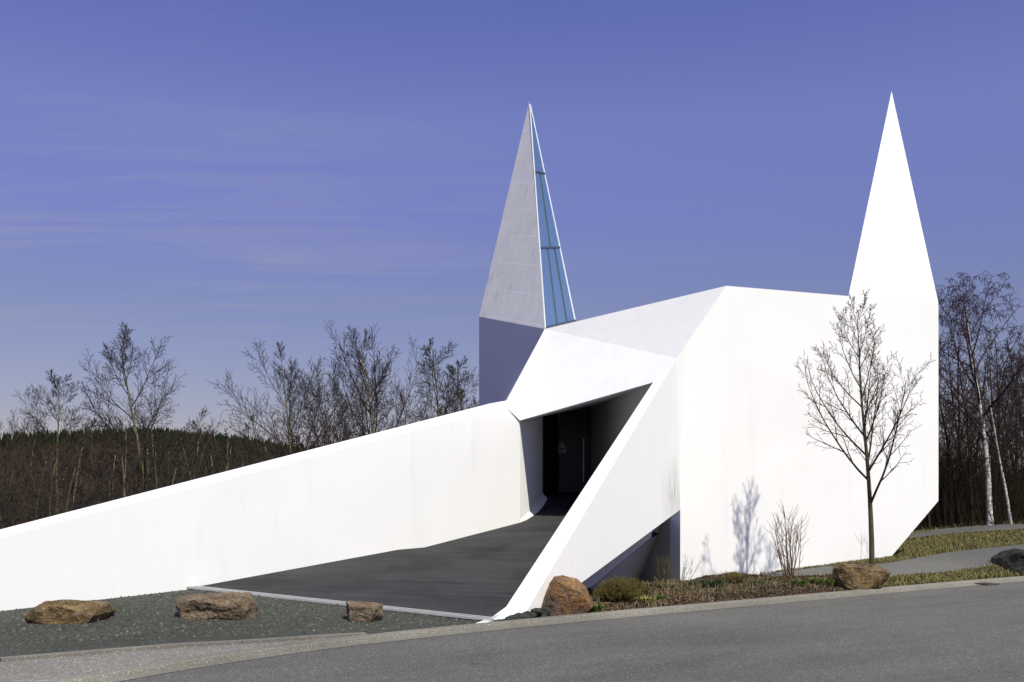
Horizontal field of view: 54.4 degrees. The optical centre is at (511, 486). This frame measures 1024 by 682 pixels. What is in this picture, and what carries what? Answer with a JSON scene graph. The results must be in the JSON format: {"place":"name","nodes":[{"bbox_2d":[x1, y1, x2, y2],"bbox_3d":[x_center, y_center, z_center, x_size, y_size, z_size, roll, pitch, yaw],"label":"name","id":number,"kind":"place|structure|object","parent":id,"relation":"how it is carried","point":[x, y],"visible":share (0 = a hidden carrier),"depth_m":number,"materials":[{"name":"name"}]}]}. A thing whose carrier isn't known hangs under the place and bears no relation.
{"place":"outdoors","nodes":[
{"label":"outdoors","id":0,"kind":"place"},
{"bbox_2d":[0,639,321,681],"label":"pavement","id":1,"kind":"structure","parent":0,"point":[40,670],"depth_m":8.99,"materials":[{"name":"concrete"}]},
{"bbox_2d":[0,0,1023,473],"label":"sky","id":2,"kind":"structure","parent":0,"point":[216,177],"materials":[{"name":"blue"}]},
{"bbox_2d":[1,453,1023,615],"bbox_3d":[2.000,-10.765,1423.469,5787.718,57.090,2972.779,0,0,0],"label":"ground","id":3,"kind":"structure","parent":0,"point":[493,615],"depth_m":569.34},
{"bbox_2d":[0,455,17,517],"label":"bare tree","id":4,"kind":"object","parent":3,"relation":"on","point":[5,479],"visible":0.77,"depth_m":38.58,"materials":[{"name":"brown plant"}]},
{"bbox_2d":[0,484,24,528],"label":"bare tree","id":5,"kind":"object","parent":3,"relation":"on","point":[9,508],"visible":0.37,"depth_m":33.23,"materials":[{"name":"brown plant"}]},
{"bbox_2d":[0,446,30,527],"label":"bare tree","id":6,"kind":"object","parent":3,"relation":"on","point":[7,485],"visible":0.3,"depth_m":44.73,"materials":[{"name":"brown plant"}]},
{"bbox_2d":[0,467,40,526],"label":"bare tree","id":7,"kind":"object","parent":3,"relation":"on","point":[19,495],"visible":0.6,"depth_m":38.34,"materials":[{"name":"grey plant"}]},
{"bbox_2d":[1,454,41,525],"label":"bare tree","id":8,"kind":"object","parent":3,"relation":"on","point":[16,487],"visible":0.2,"depth_m":50.99,"materials":[{"name":"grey plant"}]},
{"bbox_2d":[0,450,44,528],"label":"bare tree","id":9,"kind":"object","parent":3,"relation":"on","point":[27,507],"visible":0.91,"depth_m":31.43,"materials":[{"name":"brown plant"}]},
{"bbox_2d":[2,423,69,527],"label":"bare tree","id":10,"kind":"object","parent":3,"relation":"on","point":[31,464],"visible":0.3,"depth_m":50.48,"materials":[{"name":"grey plant"}]},
{"bbox_2d":[0,406,85,528],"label":"bare tree","id":11,"kind":"object","parent":3,"relation":"on","point":[17,450],"visible":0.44,"depth_m":45.30,"materials":[{"name":"brown plant"}]},
{"bbox_2d":[2,442,87,525],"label":"bare tree","id":12,"kind":"object","parent":3,"relation":"on","point":[24,476],"visible":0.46,"depth_m":39.62,"materials":[{"name":"brown plant"}]},
{"bbox_2d":[0,447,97,524],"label":"bare tree","id":13,"kind":"object","parent":3,"relation":"on","point":[11,498],"visible":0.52,"depth_m":38.21,"materials":[{"name":"brown plant"}]},
{"bbox_2d":[26,453,86,519],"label":"bare tree","id":14,"kind":"object","parent":3,"relation":"on","point":[54,493],"visible":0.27,"depth_m":40.44,"materials":[{"name":"brown plant"}]},
{"bbox_2d":[17,454,109,524],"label":"bare tree","id":15,"kind":"object","parent":3,"relation":"on","point":[50,499],"visible":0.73,"depth_m":32.31,"materials":[{"name":"brown plant"}]},
{"bbox_2d":[23,432,114,518],"bbox_3d":[-15.655,1.586,35.078,3.280,7.088,4.003,0,0,2],"label":"bare tree","id":16,"kind":"object","parent":3,"relation":"on","point":[68,471],"visible":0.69,"depth_m":35.17,"materials":[{"name":"brown plant"}]},
{"bbox_2d":[0,369,141,527],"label":"bare tree","id":17,"kind":"object","parent":3,"relation":"on","point":[53,382],"visible":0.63,"depth_m":45.86,"materials":[{"name":"brown plant"}]},
{"bbox_2d":[52,422,126,515],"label":"bare tree","id":18,"kind":"object","parent":3,"relation":"on","point":[76,437],"visible":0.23,"depth_m":47.97,"materials":[{"name":"brown plant"}]},
{"bbox_2d":[54,442,143,509],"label":"bare tree","id":19,"kind":"object","parent":3,"relation":"on","point":[104,477],"visible":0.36,"depth_m":39.80,"materials":[{"name":"brown plant"}]},
{"bbox_2d":[62,444,163,509],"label":"bare tree","id":20,"kind":"object","parent":3,"relation":"on","point":[99,477],"visible":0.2,"depth_m":42.38,"materials":[{"name":"brown plant"}]},
{"bbox_2d":[88,442,167,501],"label":"bare tree","id":21,"kind":"object","parent":3,"relation":"on","point":[126,474],"visible":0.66,"depth_m":32.75,"materials":[{"name":"brown plant"}]},
{"bbox_2d":[67,417,194,504],"bbox_3d":[-14.857,1.325,37.657,4.893,7.937,3.414,0,0,27],"label":"bare tree","id":22,"kind":"object","parent":3,"relation":"on","point":[127,455],"visible":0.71,"depth_m":37.77,"materials":[{"name":"brown plant"}]},
{"bbox_2d":[87,439,181,504],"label":"bare tree","id":23,"kind":"object","parent":3,"relation":"on","point":[150,464],"visible":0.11,"depth_m":48.89,"materials":[{"name":"brown plant"}]},
{"bbox_2d":[0,433,274,525],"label":"bare wood","id":24,"kind":"object","parent":3,"relation":"on","point":[29,463],"visible":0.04,"depth_m":611.33,"materials":[{"name":"plant"}]},
{"bbox_2d":[119,432,164,491],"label":"bare tree","id":25,"kind":"object","parent":3,"relation":"on","point":[148,460],"visible":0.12,"depth_m":57.48,"materials":[{"name":"brown plant"}]},
{"bbox_2d":[113,425,186,494],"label":"bare tree","id":26,"kind":"object","parent":3,"relation":"on","point":[154,480],"visible":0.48,"depth_m":39.94,"materials":[{"name":"brown plant"}]},
{"bbox_2d":[78,321,224,494],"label":"bare tree","id":27,"kind":"object","parent":3,"relation":"on","point":[132,416],"visible":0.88,"depth_m":41.12,"materials":[{"name":"brown plant"}]},
{"bbox_2d":[0,425,306,487],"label":"conifers","id":28,"kind":"object","parent":3,"relation":"on","point":[53,437],"visible":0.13,"depth_m":735.89,"materials":[{"name":"plant"}]},
{"bbox_2d":[128,452,182,489],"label":"bare tree","id":29,"kind":"object","parent":3,"relation":"on","point":[152,467],"visible":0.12,"depth_m":42.88,"materials":[{"name":"brown plant"}]},
{"bbox_2d":[133,440,186,490],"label":"bare tree","id":30,"kind":"object","parent":3,"relation":"on","point":[158,474],"visible":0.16,"depth_m":49.28,"materials":[{"name":"brown plant"}]},
{"bbox_2d":[144,455,194,491],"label":"bare tree","id":31,"kind":"object","parent":3,"relation":"on","point":[164,484],"visible":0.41,"depth_m":35.47,"materials":[{"name":"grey plant"}]},
{"bbox_2d":[145,441,199,488],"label":"bare tree","id":32,"kind":"object","parent":3,"relation":"on","point":[165,463],"visible":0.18,"depth_m":49.97,"materials":[{"name":"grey plant"}]},
{"bbox_2d":[0,632,366,661],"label":"pavement edging","id":33,"kind":"object","parent":3,"relation":"on","point":[142,648],"visible":0.62,"depth_m":9.77,"materials":[{"name":"concrete"}]},
{"bbox_2d":[150,428,220,485],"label":"bare tree","id":34,"kind":"object","parent":3,"relation":"on","point":[182,459],"visible":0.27,"depth_m":45.82,"materials":[{"name":"brown plant"}]},
{"bbox_2d":[163,429,219,481],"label":"bare tree","id":35,"kind":"object","parent":3,"relation":"on","point":[201,453],"visible":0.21,"depth_m":50.63,"materials":[{"name":"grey plant"}]},
{"bbox_2d":[161,423,224,486],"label":"bare tree","id":36,"kind":"object","parent":3,"relation":"on","point":[179,436],"visible":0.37,"depth_m":45.50,"materials":[{"name":"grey plant"}]},
{"bbox_2d":[165,430,226,482],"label":"bare tree","id":37,"kind":"object","parent":3,"relation":"on","point":[195,444],"visible":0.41,"depth_m":40.27,"materials":[{"name":"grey plant"}]},
{"bbox_2d":[185,447,223,476],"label":"bare tree","id":38,"kind":"object","parent":3,"relation":"on","point":[208,462],"visible":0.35,"depth_m":38.57,"materials":[{"name":"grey plant"}]},
{"bbox_2d":[185,408,225,480],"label":"bare tree","id":39,"kind":"object","parent":3,"relation":"on","point":[199,414],"visible":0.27,"depth_m":49.34,"materials":[{"name":"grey plant"}]},
{"bbox_2d":[191,451,237,478],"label":"bare tree","id":40,"kind":"object","parent":3,"relation":"on","point":[216,465],"visible":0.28,"depth_m":35.88,"materials":[{"name":"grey plant"}]},
{"bbox_2d":[177,428,265,479],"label":"bare tree","id":41,"kind":"object","parent":3,"relation":"on","point":[224,448],"visible":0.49,"depth_m":39.47,"materials":[{"name":"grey plant"}]},
{"bbox_2d":[193,436,250,472],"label":"bare tree","id":42,"kind":"object","parent":3,"relation":"on","point":[230,453],"visible":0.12,"depth_m":55.94,"materials":[{"name":"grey plant"}]},
{"bbox_2d":[208,450,249,472],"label":"bare tree","id":43,"kind":"object","parent":3,"relation":"on","point":[235,463],"visible":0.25,"depth_m":37.08,"materials":[{"name":"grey plant"}]},
{"bbox_2d":[219,414,263,471],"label":"bare tree","id":44,"kind":"object","parent":3,"relation":"on","point":[246,441],"visible":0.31,"depth_m":49.85,"materials":[{"name":"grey plant"}]},
{"bbox_2d":[0,589,498,656],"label":"gravel area","id":45,"kind":"object","parent":3,"relation":"on","point":[56,645],"visible":0.54,"depth_m":11.09,"materials":[{"name":"gravel"}]},
{"bbox_2d":[25,599,115,623],"bbox_3d":[-5.046,1.451,11.295,0.938,0.334,0.673,0,0,0],"label":"boulder","id":46,"kind":"object","parent":45,"relation":"on","point":[67,611],"visible":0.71,"depth_m":10.99,"materials":[{"name":"stone"}]},
{"bbox_2d":[176,592,258,620],"bbox_3d":[-3.478,1.437,11.739,0.947,0.386,0.647,0,0,0],"label":"boulder","id":47,"kind":"object","parent":45,"relation":"on","point":[240,606],"visible":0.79,"depth_m":11.47,"materials":[{"name":"stone"}]},
{"bbox_2d":[0,589,500,644],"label":"gravel","id":48,"kind":"structure","parent":45,"relation":"on","point":[60,628],"depth_m":11.37,"materials":[{"name":"gravel"}]},
{"bbox_2d":[186,586,493,621],"bbox_3d":[-2.373,1.501,12.929,4.819,0.216,0.146,0,0,25],"label":"curb","id":49,"kind":"object","parent":45,"relation":"on","point":[427,612],"visible":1,"depth_m":12.83,"materials":[{"name":"concrete"}]},
{"bbox_2d":[346,601,383,621],"bbox_3d":[-1.745,1.510,11.805,0.446,0.306,0.416,0,0,0],"label":"boulder","id":50,"kind":"object","parent":45,"relation":"on","point":[360,611],"visible":0.85,"depth_m":11.64,"materials":[{"name":"stone"}]},
{"bbox_2d":[513,612,530,618],"bbox_3d":[0.112,1.584,12.122,0.247,0.096,0.206,0,0,0],"label":"rubble stone","id":51,"kind":"object","parent":45,"relation":"on","point":[522,615],"visible":0.69,"depth_m":12.04,"materials":[{"name":"stone"}]},
{"bbox_2d":[209,339,371,468],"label":"bare tree","id":52,"kind":"object","parent":3,"relation":"on","point":[289,427],"visible":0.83,"depth_m":43.62,"materials":[{"name":"brown plant"}]},
{"bbox_2d":[232,358,380,461],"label":"bare tree","id":53,"kind":"object","parent":3,"relation":"on","point":[318,399],"visible":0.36,"depth_m":45.63,"materials":[{"name":"brown plant"}]},
{"bbox_2d":[320,364,404,440],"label":"bare tree","id":54,"kind":"object","parent":3,"relation":"on","point":[381,405],"visible":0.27,"depth_m":47.20,"materials":[{"name":"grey plant"}]},
{"bbox_2d":[320,320,444,444],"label":"bare tree","id":55,"kind":"object","parent":3,"relation":"on","point":[362,400],"visible":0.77,"depth_m":40.26,"materials":[{"name":"brown plant"}]},
{"bbox_2d":[398,337,476,422],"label":"bare tree","id":56,"kind":"object","parent":3,"relation":"on","point":[426,404],"visible":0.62,"depth_m":44.28,"materials":[{"name":"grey plant"}]},
{"bbox_2d":[428,355,478,416],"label":"bare tree","id":57,"kind":"object","parent":3,"relation":"on","point":[474,385],"visible":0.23,"depth_m":48.98,"materials":[{"name":"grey plant"}]},
{"bbox_2d":[434,360,478,415],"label":"bare tree","id":58,"kind":"object","parent":3,"relation":"on","point":[459,387],"visible":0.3,"depth_m":45.46,"materials":[{"name":"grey plant"}]},
{"bbox_2d":[0,92,937,619],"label":"church","id":59,"kind":"structure","parent":3,"relation":"on","point":[624,444],"depth_m":18.09,"materials":[{"name":"white paint"}]},
{"bbox_2d":[558,410,590,489],"bbox_3d":[1.571,-0.926,22.990,1.044,2.088,0.140,0,0,0],"label":"door","id":60,"kind":"structure","parent":59,"relation":"in","point":[574,450],"depth_m":23.00,"materials":[{"name":"metal"}]},
{"bbox_2d":[43,576,1023,681],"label":"kerb","id":61,"kind":"structure","parent":3,"relation":"on","point":[140,671],"depth_m":11.18,"materials":[{"name":"concrete"}]},
{"bbox_2d":[541,575,592,615],"bbox_3d":[0.641,1.461,12.974,0.838,0.614,1.017,0,0,0],"label":"boulder","id":62,"kind":"object","parent":3,"relation":"on","point":[565,595],"visible":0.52,"depth_m":12.51,"materials":[{"name":"stone"}]},
{"bbox_2d":[587,570,848,612],"bbox_3d":[2.904,1.565,15.703,7.067,0.208,3.113,0,0,-33],"label":"planted bed","id":63,"kind":"object","parent":3,"relation":"on","point":[791,593],"visible":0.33,"depth_m":15.01,"materials":[{"name":"brown wood"}]},
{"bbox_2d":[590,604,605,611],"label":"plant","id":64,"kind":"object","parent":63,"relation":"on","point":[597,608],"visible":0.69,"depth_m":12.80,"materials":[{"name":"green plant"}]},
{"bbox_2d":[591,575,642,602],"bbox_3d":[1.457,1.429,13.826,0.774,0.480,0.599,0,0,0],"label":"broom shrub","id":65,"kind":"object","parent":63,"relation":"on","point":[616,590],"visible":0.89,"depth_m":13.73,"materials":[{"name":"plant"}]},
{"bbox_2d":[627,576,650,594],"bbox_3d":[1.827,1.502,14.970,0.516,0.378,0.482,0,0,0],"label":"broom shrub","id":66,"kind":"object","parent":63,"relation":"on","point":[643,587],"visible":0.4,"depth_m":14.93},
{"bbox_2d":[634,596,655,602],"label":"plant","id":67,"kind":"object","parent":63,"relation":"on","point":[642,599],"visible":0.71,"depth_m":13.73,"materials":[{"name":"yellow plant"}]},
{"bbox_2d":[656,555,676,582],"bbox_3d":[2.629,1.436,16.957,0.289,0.535,0.353,0,0,-21],"label":"shrub","id":68,"kind":"object","parent":63,"relation":"on","point":[662,566],"visible":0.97,"depth_m":16.96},
{"bbox_2d":[681,553,702,579],"bbox_3d":[3.023,1.433,17.217,0.407,0.572,0.634,0,0,39],"label":"shrub","id":69,"kind":"object","parent":63,"relation":"on","point":[683,572],"visible":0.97,"depth_m":17.28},
{"bbox_2d":[701,577,717,587],"bbox_3d":[3.214,1.558,16.054,0.330,0.194,0.280,0,0,0],"label":"plant","id":70,"kind":"object","parent":63,"relation":"on","point":[709,582],"visible":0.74,"depth_m":15.99,"materials":[{"name":"green plant"}]},
{"bbox_2d":[713,578,724,587],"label":"plant","id":71,"kind":"object","parent":63,"relation":"on","point":[721,583],"visible":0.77,"depth_m":15.95,"materials":[{"name":"green plant"}]},
{"bbox_2d":[722,570,749,583],"bbox_3d":[3.680,1.516,16.424,0.443,0.241,0.408,0,0,40],"label":"broom shrub","id":72,"kind":"object","parent":63,"relation":"on","point":[730,578],"visible":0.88,"depth_m":16.38,"materials":[{"name":"plant"}]},
{"bbox_2d":[748,578,765,586],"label":"plant","id":73,"kind":"object","parent":63,"relation":"on","point":[755,582],"visible":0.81,"depth_m":15.76,"materials":[{"name":"green plant"}]},
{"bbox_2d":[764,500,809,575],"bbox_3d":[4.678,0.896,16.814,0.764,1.390,0.834,0,0,42],"label":"shrub","id":74,"kind":"object","parent":63,"relation":"on","point":[790,570],"visible":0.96,"depth_m":16.73,"materials":[{"name":"plant"}]},
{"bbox_2d":[788,580,807,586],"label":"plant","id":75,"kind":"object","parent":63,"relation":"on","point":[801,582],"visible":0.75,"depth_m":15.41,"materials":[{"name":"green plant"}]},
{"bbox_2d":[811,577,836,586],"bbox_3d":[4.929,1.514,15.657,0.343,0.153,0.373,0,0,-41],"label":"plant","id":76,"kind":"object","parent":63,"relation":"on","point":[832,582],"visible":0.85,"depth_m":15.59,"materials":[{"name":"green plant"}]},
{"bbox_2d":[795,287,934,564],"bbox_3d":[5.513,-0.702,16.117,1.959,5.120,1.838,0,0,0],"label":"street tree","id":77,"kind":"object","parent":63,"relation":"on","point":[866,453],"visible":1,"depth_m":16.05,"materials":[{"name":"plant"}]},
{"bbox_2d":[832,562,890,589],"bbox_3d":[5.461,1.427,15.642,0.851,0.476,0.636,0,0,0],"label":"boulder","id":78,"kind":"object","parent":3,"relation":"on","point":[857,576],"visible":0.91,"depth_m":15.39,"materials":[{"name":"stone"}]},
{"bbox_2d":[751,520,1023,587],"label":"grass","id":79,"kind":"structure","parent":3,"relation":"on","point":[919,546],"depth_m":20.43,"materials":[{"name":"plant"}]},
{"bbox_2d":[761,544,1023,576],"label":"footpath","id":80,"kind":"structure","parent":3,"relation":"on","point":[947,561],"depth_m":18.49,"materials":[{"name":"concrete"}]},
{"bbox_2d":[927,358,976,529],"bbox_3d":[11.424,-1.144,26.725,1.945,4.976,1.518,0,0,28],"label":"bare tree","id":81,"kind":"object","parent":3,"relation":"on","point":[928,522],"visible":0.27,"depth_m":26.53,"materials":[{"name":"brown plant"}]},
{"bbox_2d":[938,405,966,493],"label":"bare tree","id":82,"kind":"object","parent":3,"relation":"on","point":[944,437],"visible":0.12,"depth_m":32.31,"materials":[{"name":"brown plant"}]},
{"bbox_2d":[942,374,985,457],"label":"bare tree","id":83,"kind":"object","parent":3,"relation":"on","point":[965,408],"visible":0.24,"depth_m":40.62,"materials":[{"name":"brown plant"}]},
{"bbox_2d":[938,351,990,524],"bbox_3d":[12.337,-1.319,28.185,1.766,5.075,1.982,0,0,-2],"label":"bare tree","id":84,"kind":"object","parent":3,"relation":"on","point":[953,476],"visible":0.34,"depth_m":28.06,"materials":[{"name":"brown plant"}]},
{"bbox_2d":[938,329,992,472],"bbox_3d":[16.663,-2.327,37.293,2.793,7.151,2.489,0,0,-6],"label":"bare tree","id":85,"kind":"object","parent":3,"relation":"on","point":[958,388],"visible":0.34,"depth_m":37.09,"materials":[{"name":"brown plant"}]},
{"bbox_2d":[938,330,992,441],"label":"bare tree","id":86,"kind":"object","parent":3,"relation":"on","point":[961,377],"visible":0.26,"depth_m":50.89,"materials":[{"name":"brown plant"}]},
{"bbox_2d":[907,523,1023,537],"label":"footpath","id":87,"kind":"structure","parent":3,"relation":"on","point":[975,528],"depth_m":25.69,"materials":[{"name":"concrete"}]},
{"bbox_2d":[938,333,993,485],"bbox_3d":[13.840,-1.753,31.532,1.834,6.010,2.349,0,0,-12],"label":"bare tree","id":88,"kind":"object","parent":3,"relation":"on","point":[954,402],"visible":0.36,"depth_m":31.27,"materials":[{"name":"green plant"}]},
{"bbox_2d":[913,425,1023,531],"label":"undergrowth","id":89,"kind":"object","parent":3,"relation":"on","point":[943,511],"visible":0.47,"depth_m":27.53,"materials":[{"name":"plant"}]},
{"bbox_2d":[940,377,1011,525],"bbox_3d":[12.498,-0.863,26.650,1.858,4.141,1.434,0,0,9],"label":"bare tree","id":90,"kind":"object","parent":3,"relation":"on","point":[969,480],"visible":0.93,"depth_m":26.81,"materials":[{"name":"brown plant"}]},
{"bbox_2d":[935,270,1023,524],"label":"birch","id":91,"kind":"object","parent":3,"relation":"on","point":[970,352],"visible":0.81,"depth_m":26.96,"materials":[{"name":"brown plant"}]},
{"bbox_2d":[954,345,1006,483],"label":"bare tree","id":92,"kind":"object","parent":3,"relation":"on","point":[981,399],"visible":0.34,"depth_m":34.21,"materials":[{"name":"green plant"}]},
{"bbox_2d":[950,355,1023,524],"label":"birch","id":93,"kind":"object","parent":3,"relation":"on","point":[1002,475],"visible":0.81,"depth_m":26.93,"materials":[{"name":"white plant"}]},
{"bbox_2d":[957,323,1023,522],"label":"bare tree","id":94,"kind":"object","parent":3,"relation":"on","point":[1018,424],"visible":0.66,"depth_m":28.91,"materials":[{"name":"brown plant"}]},
{"bbox_2d":[959,365,1023,523],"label":"bare tree","id":95,"kind":"object","parent":3,"relation":"on","point":[997,428],"visible":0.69,"depth_m":27.58,"materials":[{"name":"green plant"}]},
{"bbox_2d":[960,353,1022,520],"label":"bare tree","id":96,"kind":"object","parent":3,"relation":"on","point":[1004,367],"visible":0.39,"depth_m":30.60,"materials":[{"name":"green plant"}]},
{"bbox_2d":[961,341,1022,461],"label":"bare tree","id":97,"kind":"object","parent":3,"relation":"on","point":[993,395],"visible":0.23,"depth_m":36.60,"materials":[{"name":"brown plant"}]},
{"bbox_2d":[970,395,1017,483],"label":"bare tree","id":98,"kind":"object","parent":3,"relation":"on","point":[992,470],"visible":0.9,"depth_m":27.18,"materials":[{"name":"brown plant"}]},
{"bbox_2d":[977,332,1023,488],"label":"bare tree","id":99,"kind":"object","parent":3,"relation":"on","point":[1011,395],"visible":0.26,"depth_m":37.29,"materials":[{"name":"brown plant"}]},
{"bbox_2d":[979,326,1023,457],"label":"bare tree","id":100,"kind":"object","parent":3,"relation":"on","point":[1009,390],"visible":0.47,"depth_m":32.96,"materials":[{"name":"brown plant"}]},
{"bbox_2d":[985,369,1021,474],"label":"bare tree","id":101,"kind":"object","parent":3,"relation":"on","point":[1005,421],"visible":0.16,"depth_m":37.72,"materials":[{"name":"brown plant"}]},
{"bbox_2d":[990,548,1023,575],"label":"boulder","id":102,"kind":"object","parent":3,"relation":"on","point":[1012,559],"visible":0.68,"depth_m":17.99,"materials":[{"name":"stone"}]},
{"bbox_2d":[1000,355,1023,462],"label":"bare tree","id":103,"kind":"object","parent":3,"relation":"on","point":[1016,413],"visible":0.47,"depth_m":30.68,"materials":[{"name":"brown plant"}]},
{"bbox_2d":[1001,404,1023,472],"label":"bare tree","id":104,"kind":"object","parent":3,"relation":"on","point":[1021,458],"visible":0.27,"depth_m":36.35,"materials":[{"name":"brown plant"}]},
{"bbox_2d":[1002,384,1023,503],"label":"bare tree","id":105,"kind":"object","parent":3,"relation":"on","point":[1017,441],"visible":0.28,"depth_m":36.32,"materials":[{"name":"brown plant"}]},
{"bbox_2d":[1006,365,1023,443],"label":"bare tree","id":106,"kind":"object","parent":3,"relation":"on","point":[1015,411],"visible":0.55,"depth_m":29.30,"materials":[{"name":"brown plant"}]},
{"bbox_2d":[119,581,1023,681],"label":"road","id":107,"kind":"structure","parent":0,"point":[975,633],"depth_m":10.00,"materials":[{"name":"asphalt"}]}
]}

